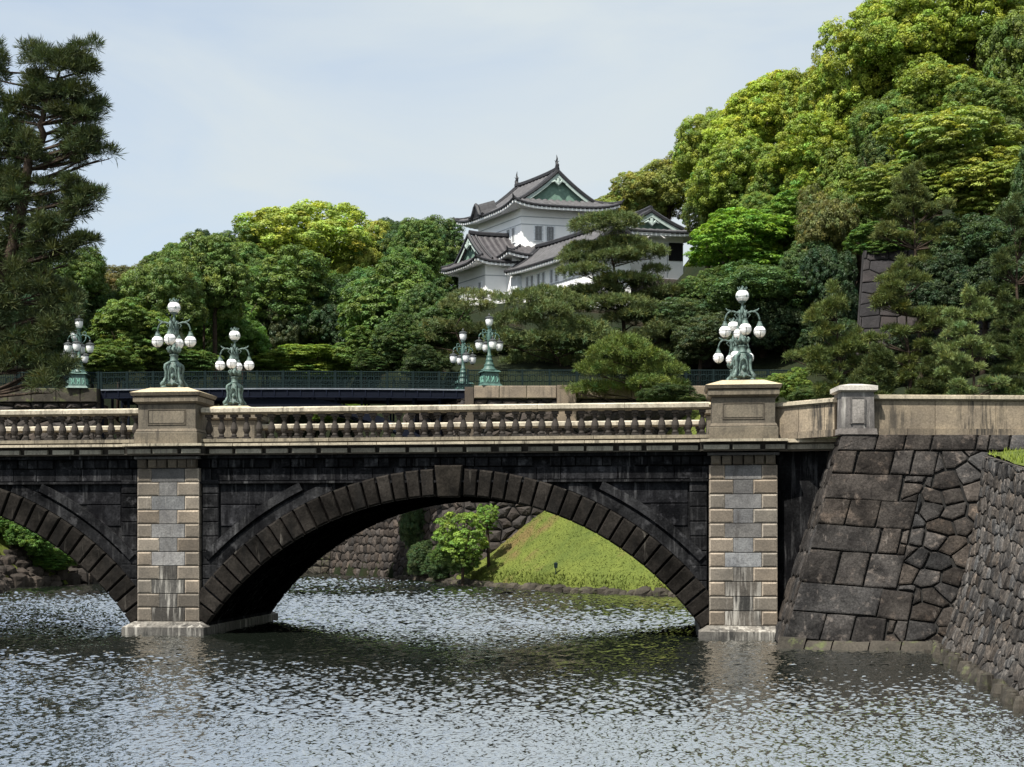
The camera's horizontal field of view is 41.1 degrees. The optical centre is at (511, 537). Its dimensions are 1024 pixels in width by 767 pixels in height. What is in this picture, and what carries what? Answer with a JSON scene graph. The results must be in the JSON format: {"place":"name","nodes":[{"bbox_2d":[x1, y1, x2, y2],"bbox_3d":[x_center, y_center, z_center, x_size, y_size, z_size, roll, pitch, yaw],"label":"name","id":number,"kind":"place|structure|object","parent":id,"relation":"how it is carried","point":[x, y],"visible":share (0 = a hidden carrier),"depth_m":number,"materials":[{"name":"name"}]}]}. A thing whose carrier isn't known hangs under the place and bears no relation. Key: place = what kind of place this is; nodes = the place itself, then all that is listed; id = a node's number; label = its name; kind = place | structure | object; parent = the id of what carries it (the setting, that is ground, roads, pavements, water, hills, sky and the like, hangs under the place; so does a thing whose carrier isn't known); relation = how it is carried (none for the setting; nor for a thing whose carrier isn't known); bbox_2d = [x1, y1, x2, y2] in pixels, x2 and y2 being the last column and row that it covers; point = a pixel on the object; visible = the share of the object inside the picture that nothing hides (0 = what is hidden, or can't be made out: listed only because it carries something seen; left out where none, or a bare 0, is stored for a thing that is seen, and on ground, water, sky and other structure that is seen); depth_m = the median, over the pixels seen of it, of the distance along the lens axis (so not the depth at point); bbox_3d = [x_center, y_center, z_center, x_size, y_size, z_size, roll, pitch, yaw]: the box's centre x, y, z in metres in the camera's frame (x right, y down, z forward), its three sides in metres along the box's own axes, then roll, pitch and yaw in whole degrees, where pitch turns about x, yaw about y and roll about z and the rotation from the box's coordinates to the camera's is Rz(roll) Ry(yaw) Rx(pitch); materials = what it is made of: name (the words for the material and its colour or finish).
{"place":"outdoors","nodes":[
{"label":"outdoors","id":0,"kind":"place"},
{"bbox_2d":[431,511,489,585],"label":"maple tree","id":1,"kind":"object","parent":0,"point":[464,538],"visible":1,"depth_m":97.80,"materials":[{"name":"green plant"}]},
{"bbox_2d":[0,0,998,315],"label":"sky","id":2,"kind":"structure","parent":0,"point":[398,110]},
{"bbox_2d":[0,573,1023,766],"bbox_3d":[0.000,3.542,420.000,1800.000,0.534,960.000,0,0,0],"label":"water","id":3,"kind":"structure","parent":0,"point":[329,670],"depth_m":31.44,"materials":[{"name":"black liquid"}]},
{"bbox_2d":[774,435,1023,651],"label":"abutment wall","id":4,"kind":"structure","parent":3,"relation":"in","point":[881,559],"depth_m":44.31,"materials":[{"name":"stone"}]},
{"bbox_2d":[775,384,1023,438],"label":"parapet","id":5,"kind":"structure","parent":4,"relation":"on","point":[855,409],"depth_m":45.89,"materials":[{"name":"stone"}]},
{"bbox_2d":[0,205,1023,587],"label":"hill","id":6,"kind":"structure","parent":0,"point":[772,361],"depth_m":120.44,"materials":[{"name":"green plant"}]},
{"bbox_2d":[0,544,85,592],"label":"bank rubble","id":7,"kind":"object","parent":6,"relation":"on","point":[26,573],"visible":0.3,"depth_m":98.42,"materials":[{"name":"grey stone"}]},
{"bbox_2d":[2,522,55,555],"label":"shrub","id":8,"kind":"object","parent":7,"relation":"on","point":[29,540],"visible":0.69,"depth_m":98.26,"materials":[{"name":"green plant"}]},
{"bbox_2d":[0,371,107,583],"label":"abutment wall","id":9,"kind":"structure","parent":6,"relation":"on","point":[79,398],"depth_m":104.40,"materials":[{"name":"stone"}]},
{"bbox_2d":[63,316,94,387],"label":"bridge lamp","id":10,"kind":"object","parent":9,"relation":"on","point":[79,380],"visible":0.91,"depth_m":104.57,"materials":[{"name":"green metal"}]},
{"bbox_2d":[0,31,125,397],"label":"pine tree","id":11,"kind":"object","parent":6,"relation":"on","point":[46,222],"visible":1,"depth_m":79.61,"materials":[{"name":"green plant"}]},
{"bbox_2d":[49,246,110,309],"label":"broadleaf tree","id":12,"kind":"object","parent":6,"relation":"on","point":[88,271],"visible":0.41,"depth_m":126.06,"materials":[{"name":"green plant"}]},
{"bbox_2d":[72,339,146,387],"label":"broadleaf tree","id":13,"kind":"object","parent":6,"relation":"on","point":[104,356],"visible":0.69,"depth_m":118.33,"materials":[{"name":"green plant"}]},
{"bbox_2d":[86,297,169,437],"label":"broadleaf tree","id":14,"kind":"object","parent":6,"relation":"on","point":[114,320],"visible":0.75,"depth_m":122.73,"materials":[{"name":"green plant"}]},
{"bbox_2d":[114,248,209,386],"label":"broadleaf tree","id":15,"kind":"object","parent":6,"relation":"on","point":[170,277],"visible":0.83,"depth_m":128.25,"materials":[{"name":"green plant"}]},
{"bbox_2d":[136,338,225,386],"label":"broadleaf tree","id":16,"kind":"object","parent":6,"relation":"on","point":[195,358],"visible":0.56,"depth_m":125.83,"materials":[{"name":"green plant"}]},
{"bbox_2d":[173,231,254,405],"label":"broadleaf tree","id":17,"kind":"object","parent":6,"relation":"on","point":[224,286],"visible":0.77,"depth_m":133.50,"materials":[{"name":"green plant"}]},
{"bbox_2d":[181,300,271,386],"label":"broadleaf tree","id":18,"kind":"object","parent":6,"relation":"on","point":[254,336],"visible":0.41,"depth_m":141.08,"materials":[{"name":"green plant"}]},
{"bbox_2d":[100,370,465,437],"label":"iron bridge","id":19,"kind":"structure","parent":6,"relation":"on","point":[256,395],"depth_m":105.03,"materials":[{"name":"black metal"}]},
{"bbox_2d":[256,288,313,435],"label":"broadleaf tree","id":20,"kind":"object","parent":6,"relation":"on","point":[278,335],"visible":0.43,"depth_m":147.82,"materials":[{"name":"green plant"}]},
{"bbox_2d":[246,243,334,436],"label":"broadleaf tree","id":21,"kind":"object","parent":6,"relation":"on","point":[301,278],"visible":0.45,"depth_m":148.15,"materials":[{"name":"green plant"}]},
{"bbox_2d":[252,344,351,437],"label":"broadleaf tree","id":22,"kind":"object","parent":6,"relation":"on","point":[300,357],"visible":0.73,"depth_m":139.36,"materials":[{"name":"green plant"}]},
{"bbox_2d":[231,199,378,272],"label":"broadleaf tree","id":23,"kind":"object","parent":6,"relation":"on","point":[334,234],"visible":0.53,"depth_m":159.91,"materials":[{"name":"green plant"}]},
{"bbox_2d":[282,277,350,423],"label":"broadleaf tree","id":24,"kind":"object","parent":6,"relation":"on","point":[312,320],"visible":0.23,"depth_m":148.68,"materials":[{"name":"green plant"}]},
{"bbox_2d":[313,302,356,365],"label":"broadleaf tree","id":25,"kind":"object","parent":6,"relation":"on","point":[331,330],"visible":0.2,"depth_m":147.46,"materials":[{"name":"green plant"}]},
{"bbox_2d":[332,325,384,386],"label":"broadleaf tree","id":26,"kind":"object","parent":6,"relation":"on","point":[350,348],"visible":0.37,"depth_m":136.80,"materials":[{"name":"green plant"}]},
{"bbox_2d":[331,219,392,278],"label":"broadleaf tree","id":27,"kind":"object","parent":6,"relation":"on","point":[378,229],"visible":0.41,"depth_m":161.61,"materials":[{"name":"green plant"}]},
{"bbox_2d":[329,515,400,577],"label":"abutment wall","id":28,"kind":"structure","parent":6,"relation":"on","point":[372,546],"depth_m":122.32,"materials":[{"name":"grey stone"}]},
{"bbox_2d":[350,349,396,375],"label":"shrub","id":29,"kind":"object","parent":6,"relation":"on","point":[365,361],"visible":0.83,"depth_m":119.89,"materials":[{"name":"green plant"}]},
{"bbox_2d":[336,254,430,348],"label":"broadleaf tree","id":30,"kind":"object","parent":6,"relation":"on","point":[380,307],"visible":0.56,"depth_m":138.19,"materials":[{"name":"green plant"}]},
{"bbox_2d":[367,311,425,370],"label":"tree","id":31,"kind":"object","parent":6,"relation":"on","point":[394,333],"visible":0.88,"depth_m":119.78,"materials":[{"name":"green plant"}]},
{"bbox_2d":[398,509,426,548],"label":"shrub","id":32,"kind":"object","parent":6,"relation":"on","point":[409,527],"visible":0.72,"depth_m":111.19,"materials":[{"name":"green plant"}]},
{"bbox_2d":[0,380,835,640],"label":"stone bridge","id":33,"kind":"structure","parent":6,"relation":"on","point":[186,511],"depth_m":49.42,"materials":[{"name":"grey stone"}]},
{"bbox_2d":[152,298,196,387],"bbox_3d":[-12.528,-7.192,50.616,1.312,3.380,1.312,0,0,45],"label":"street lamp","id":34,"kind":"object","parent":33,"relation":"on","point":[174,368],"visible":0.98,"depth_m":50.47,"materials":[{"name":"green metal"}]},
{"bbox_2d":[215,327,253,405],"bbox_3d":[-11.704,-7.192,57.627,1.312,3.380,1.312,0,0,45],"label":"street lamp","id":35,"kind":"object","parent":33,"relation":"on","point":[234,390],"visible":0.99,"depth_m":57.47,"materials":[{"name":"green metal"}]},
{"bbox_2d":[719,286,765,379],"bbox_3d":[8.130,-7.192,48.188,1.312,3.380,1.312,0,0,-45],"label":"street lamp","id":36,"kind":"object","parent":33,"relation":"on","point":[742,359],"visible":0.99,"depth_m":48.03,"materials":[{"name":"green metal"}]},
{"bbox_2d":[388,217,448,278],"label":"broadleaf tree","id":37,"kind":"object","parent":6,"relation":"on","point":[427,247],"visible":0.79,"depth_m":158.61,"materials":[{"name":"green plant"}]},
{"bbox_2d":[396,281,451,319],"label":"broadleaf tree","id":38,"kind":"object","parent":6,"relation":"on","point":[418,298],"visible":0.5,"depth_m":133.33,"materials":[{"name":"green plant"}]},
{"bbox_2d":[399,344,455,377],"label":"shrub","id":39,"kind":"object","parent":6,"relation":"on","point":[420,361],"visible":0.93,"depth_m":117.94,"materials":[{"name":"green plant"}]},
{"bbox_2d":[397,398,464,577],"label":"abutment wall","id":40,"kind":"structure","parent":6,"relation":"on","point":[432,514],"depth_m":109.55,"materials":[{"name":"grey stone"}]},
{"bbox_2d":[411,297,474,357],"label":"broadleaf tree","id":41,"kind":"object","parent":6,"relation":"on","point":[432,311],"visible":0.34,"depth_m":124.04,"materials":[{"name":"green plant"}]},
{"bbox_2d":[424,214,465,276],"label":"broadleaf tree","id":42,"kind":"object","parent":6,"relation":"on","point":[454,236],"visible":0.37,"depth_m":196.16,"materials":[{"name":"green plant"}]},
{"bbox_2d":[394,286,503,375],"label":"pine tree","id":43,"kind":"object","parent":6,"relation":"on","point":[482,303],"visible":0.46,"depth_m":121.71,"materials":[{"name":"green plant"}]},
{"bbox_2d":[483,281,623,365],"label":"pine tree","id":44,"kind":"object","parent":6,"relation":"on","point":[561,302],"visible":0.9,"depth_m":113.49,"materials":[{"name":"green plant"}]},
{"bbox_2d":[439,155,692,307],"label":"castle","id":45,"kind":"structure","parent":6,"relation":"on","point":[521,237],"depth_m":170.06,"materials":[{"name":"white paint"}]},
{"bbox_2d":[554,208,675,332],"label":"pine tree","id":46,"kind":"object","parent":6,"relation":"on","point":[585,256],"visible":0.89,"depth_m":117.70,"materials":[{"name":"green plant"}]},
{"bbox_2d":[464,369,795,564],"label":"abutment wall","id":47,"kind":"structure","parent":6,"relation":"on","point":[513,519],"depth_m":104.00,"materials":[{"name":"stone"}]},
{"bbox_2d":[475,313,503,386],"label":"bridge lamp","id":48,"kind":"object","parent":47,"relation":"on","point":[489,373],"visible":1,"depth_m":104.53,"materials":[{"name":"green metal"}]},
{"bbox_2d":[608,170,673,211],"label":"broadleaf tree","id":49,"kind":"object","parent":6,"relation":"on","point":[625,184],"visible":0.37,"depth_m":184.73,"materials":[{"name":"green plant"}]},
{"bbox_2d":[622,280,705,367],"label":"pine tree","id":50,"kind":"object","parent":6,"relation":"on","point":[652,329],"visible":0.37,"depth_m":115.92,"materials":[{"name":"green plant"}]},
{"bbox_2d":[628,150,702,219],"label":"broadleaf tree","id":51,"kind":"object","parent":6,"relation":"on","point":[665,180],"visible":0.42,"depth_m":182.83,"materials":[{"name":"green plant"}]},
{"bbox_2d":[642,291,727,367],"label":"broadleaf tree","id":52,"kind":"object","parent":6,"relation":"on","point":[688,304],"visible":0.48,"depth_m":114.05,"materials":[{"name":"green plant"}]},
{"bbox_2d":[670,311,733,385],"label":"broadleaf tree","id":53,"kind":"object","parent":6,"relation":"on","point":[695,336],"visible":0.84,"depth_m":110.75,"materials":[{"name":"green plant"}]},
{"bbox_2d":[676,267,731,305],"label":"broadleaf tree","id":54,"kind":"object","parent":6,"relation":"on","point":[699,282],"visible":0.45,"depth_m":116.38,"materials":[{"name":"green plant"}]},
{"bbox_2d":[671,106,739,269],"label":"broadleaf tree","id":55,"kind":"object","parent":6,"relation":"on","point":[690,146],"visible":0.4,"depth_m":143.86,"materials":[{"name":"green plant"}]},
{"bbox_2d":[685,135,783,214],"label":"broadleaf tree","id":56,"kind":"object","parent":6,"relation":"on","point":[723,171],"visible":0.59,"depth_m":131.60,"materials":[{"name":"green plant"}]},
{"bbox_2d":[682,206,799,271],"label":"broadleaf tree","id":57,"kind":"object","parent":6,"relation":"on","point":[748,238],"visible":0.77,"depth_m":117.83,"materials":[{"name":"green plant"}]},
{"bbox_2d":[701,69,797,152],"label":"broadleaf tree","id":58,"kind":"object","parent":6,"relation":"on","point":[751,109],"visible":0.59,"depth_m":136.88,"materials":[{"name":"green plant"}]},
{"bbox_2d":[701,259,826,357],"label":"broadleaf tree","id":59,"kind":"object","parent":6,"relation":"on","point":[761,282],"visible":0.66,"depth_m":111.17,"materials":[{"name":"green plant"}]},
{"bbox_2d":[748,296,805,359],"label":"broadleaf tree","id":60,"kind":"object","parent":6,"relation":"on","point":[780,324],"visible":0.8,"depth_m":110.78,"materials":[{"name":"green plant"}]},
{"bbox_2d":[745,149,811,195],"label":"broadleaf tree","id":61,"kind":"object","parent":6,"relation":"on","point":[773,189],"visible":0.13,"depth_m":127.98,"materials":[{"name":"green plant"}]},
{"bbox_2d":[758,188,809,250],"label":"broadleaf tree","id":62,"kind":"object","parent":6,"relation":"on","point":[784,202],"visible":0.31,"depth_m":120.11,"materials":[{"name":"green plant"}]},
{"bbox_2d":[749,109,850,200],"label":"broadleaf tree","id":63,"kind":"object","parent":6,"relation":"on","point":[803,168],"visible":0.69,"depth_m":124.96,"materials":[{"name":"green plant"}]},
{"bbox_2d":[773,65,835,142],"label":"broadleaf tree","id":64,"kind":"object","parent":6,"relation":"on","point":[795,92],"visible":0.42,"depth_m":134.83,"materials":[{"name":"green plant"}]},
{"bbox_2d":[778,237,839,294],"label":"broadleaf tree","id":65,"kind":"object","parent":6,"relation":"on","point":[792,255],"visible":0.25,"depth_m":114.89,"materials":[{"name":"green plant"}]},
{"bbox_2d":[793,182,861,281],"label":"broadleaf tree","id":66,"kind":"object","parent":6,"relation":"on","point":[822,216],"visible":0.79,"depth_m":114.55,"materials":[{"name":"green plant"}]},
{"bbox_2d":[796,244,858,321],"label":"broadleaf tree","id":67,"kind":"object","parent":6,"relation":"on","point":[826,262],"visible":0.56,"depth_m":110.03,"materials":[{"name":"green plant"}]},
{"bbox_2d":[782,277,899,398],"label":"pine tree","id":68,"kind":"object","parent":6,"relation":"on","point":[820,356],"visible":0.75,"depth_m":78.67,"materials":[{"name":"green plant"}]},
{"bbox_2d":[811,141,885,281],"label":"broadleaf tree","id":69,"kind":"object","parent":6,"relation":"on","point":[847,163],"visible":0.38,"depth_m":122.86,"materials":[{"name":"green plant"}]},
{"bbox_2d":[803,15,899,258],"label":"broadleaf tree","id":70,"kind":"object","parent":6,"relation":"on","point":[830,79],"visible":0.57,"depth_m":125.68,"materials":[{"name":"green plant"}]},
{"bbox_2d":[843,341,900,394],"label":"pine tree","id":71,"kind":"object","parent":6,"relation":"on","point":[880,366],"visible":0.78,"depth_m":75.78,"materials":[{"name":"green plant"}]},
{"bbox_2d":[855,131,898,219],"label":"broadleaf tree","id":72,"kind":"object","parent":6,"relation":"on","point":[871,153],"visible":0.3,"depth_m":117.46,"materials":[{"name":"green plant"}]},
{"bbox_2d":[842,220,918,257],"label":"broadleaf tree","id":73,"kind":"object","parent":6,"relation":"on","point":[863,232],"visible":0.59,"depth_m":98.25,"materials":[{"name":"green plant"}]},
{"bbox_2d":[846,87,937,155],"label":"broadleaf tree","id":74,"kind":"object","parent":6,"relation":"on","point":[871,115],"visible":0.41,"depth_m":119.32,"materials":[{"name":"green plant"}]},
{"bbox_2d":[847,253,954,394],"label":"pine tree","id":75,"kind":"object","parent":6,"relation":"on","point":[889,290],"visible":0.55,"depth_m":79.81,"materials":[{"name":"green plant"}]},
{"bbox_2d":[843,157,961,228],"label":"broadleaf tree","id":76,"kind":"object","parent":6,"relation":"on","point":[871,193],"visible":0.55,"depth_m":106.28,"materials":[{"name":"green plant"}]},
{"bbox_2d":[834,0,972,246],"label":"broadleaf tree","id":77,"kind":"object","parent":6,"relation":"on","point":[901,29],"visible":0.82,"depth_m":121.87,"materials":[{"name":"green plant"}]},
{"bbox_2d":[868,159,976,379],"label":"pine tree","id":78,"kind":"object","parent":6,"relation":"on","point":[915,197],"visible":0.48,"depth_m":91.73,"materials":[{"name":"green plant"}]},
{"bbox_2d":[904,336,960,394],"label":"pine tree","id":79,"kind":"object","parent":6,"relation":"on","point":[935,385],"visible":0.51,"depth_m":77.77,"materials":[{"name":"green plant"}]},
{"bbox_2d":[855,250,1022,363],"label":"castle wall","id":80,"kind":"structure","parent":6,"relation":"on","point":[872,265],"depth_m":96.58,"materials":[{"name":"stone"}]},
{"bbox_2d":[891,51,989,215],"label":"broadleaf tree","id":81,"kind":"object","parent":6,"relation":"on","point":[937,73],"visible":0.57,"depth_m":118.10,"materials":[{"name":"green plant"}]},
{"bbox_2d":[903,243,979,339],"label":"broadleaf tree","id":82,"kind":"object","parent":6,"relation":"on","point":[942,268],"visible":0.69,"depth_m":89.24,"materials":[{"name":"green plant"}]},
{"bbox_2d":[872,101,1023,246],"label":"broadleaf tree","id":83,"kind":"object","parent":6,"relation":"on","point":[942,135],"visible":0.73,"depth_m":105.76,"materials":[{"name":"green plant"}]},
{"bbox_2d":[919,145,1022,217],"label":"broadleaf tree","id":84,"kind":"object","parent":6,"relation":"on","point":[976,185],"visible":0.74,"depth_m":104.11,"materials":[{"name":"green plant"}]},
{"bbox_2d":[931,282,1010,394],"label":"pine tree","id":85,"kind":"object","parent":6,"relation":"on","point":[960,328],"visible":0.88,"depth_m":73.84,"materials":[{"name":"green plant"}]},
{"bbox_2d":[921,212,1022,377],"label":"broadleaf tree","id":86,"kind":"object","parent":6,"relation":"on","point":[978,232],"visible":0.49,"depth_m":90.70,"materials":[{"name":"green plant"}]},
{"bbox_2d":[926,0,1023,222],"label":"broadleaf tree","id":87,"kind":"object","parent":6,"relation":"on","point":[972,10],"visible":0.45,"depth_m":120.61,"materials":[{"name":"green plant"}]},
{"bbox_2d":[931,256,1023,374],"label":"broadleaf tree","id":88,"kind":"object","parent":6,"relation":"on","point":[983,268],"visible":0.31,"depth_m":88.11,"materials":[{"name":"green plant"}]},
{"bbox_2d":[942,76,1023,238],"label":"broadleaf tree","id":89,"kind":"object","parent":6,"relation":"on","point":[1002,97],"visible":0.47,"depth_m":114.30,"materials":[{"name":"green plant"}]},
{"bbox_2d":[974,192,1023,354],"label":"pine tree","id":90,"kind":"object","parent":6,"relation":"on","point":[1004,265],"visible":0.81,"depth_m":83.85,"materials":[{"name":"green plant"}]},
{"bbox_2d":[975,0,1023,106],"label":"broadleaf tree","id":91,"kind":"object","parent":6,"relation":"on","point":[1010,69],"visible":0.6,"depth_m":117.26,"materials":[{"name":"green plant"}]},
{"bbox_2d":[984,316,1023,394],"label":"pine tree","id":92,"kind":"object","parent":6,"relation":"on","point":[1014,365],"visible":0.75,"depth_m":75.71,"materials":[{"name":"green plant"}]},
{"bbox_2d":[456,410,831,591],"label":"grass bank","id":93,"kind":"structure","parent":0,"point":[609,550],"depth_m":93.66,"materials":[{"name":"green plant"}]},
{"bbox_2d":[427,539,480,575],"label":"shrub","id":94,"kind":"object","parent":93,"relation":"on","point":[437,555],"visible":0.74,"depth_m":98.83,"materials":[{"name":"green plant"}]},
{"bbox_2d":[395,574,675,596],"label":"edging stones","id":95,"kind":"object","parent":93,"relation":"on","point":[647,590],"visible":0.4,"depth_m":88.25,"materials":[{"name":"grey stone"}]},
{"bbox_2d":[560,330,690,402],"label":"pine tree","id":96,"kind":"object","parent":93,"relation":"on","point":[639,373],"visible":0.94,"depth_m":101.15,"materials":[{"name":"green plant"}]},
{"bbox_2d":[635,382,706,402],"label":"shrub","id":97,"kind":"object","parent":93,"relation":"on","point":[674,393],"visible":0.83,"depth_m":95.10,"materials":[{"name":"green plant"}]},
{"bbox_2d":[767,367,812,399],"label":"shrub","id":98,"kind":"object","parent":93,"relation":"on","point":[789,381],"visible":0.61,"depth_m":89.31,"materials":[{"name":"green plant"}]},
{"bbox_2d":[924,456,1023,717],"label":"retaining wall","id":99,"kind":"structure","parent":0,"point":[981,646],"depth_m":36.84,"materials":[{"name":"stone"}]},
{"bbox_2d":[991,449,1023,465],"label":"grass verge","id":100,"kind":"object","parent":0,"point":[1014,454],"depth_m":40.62,"materials":[{"name":"green plant"}]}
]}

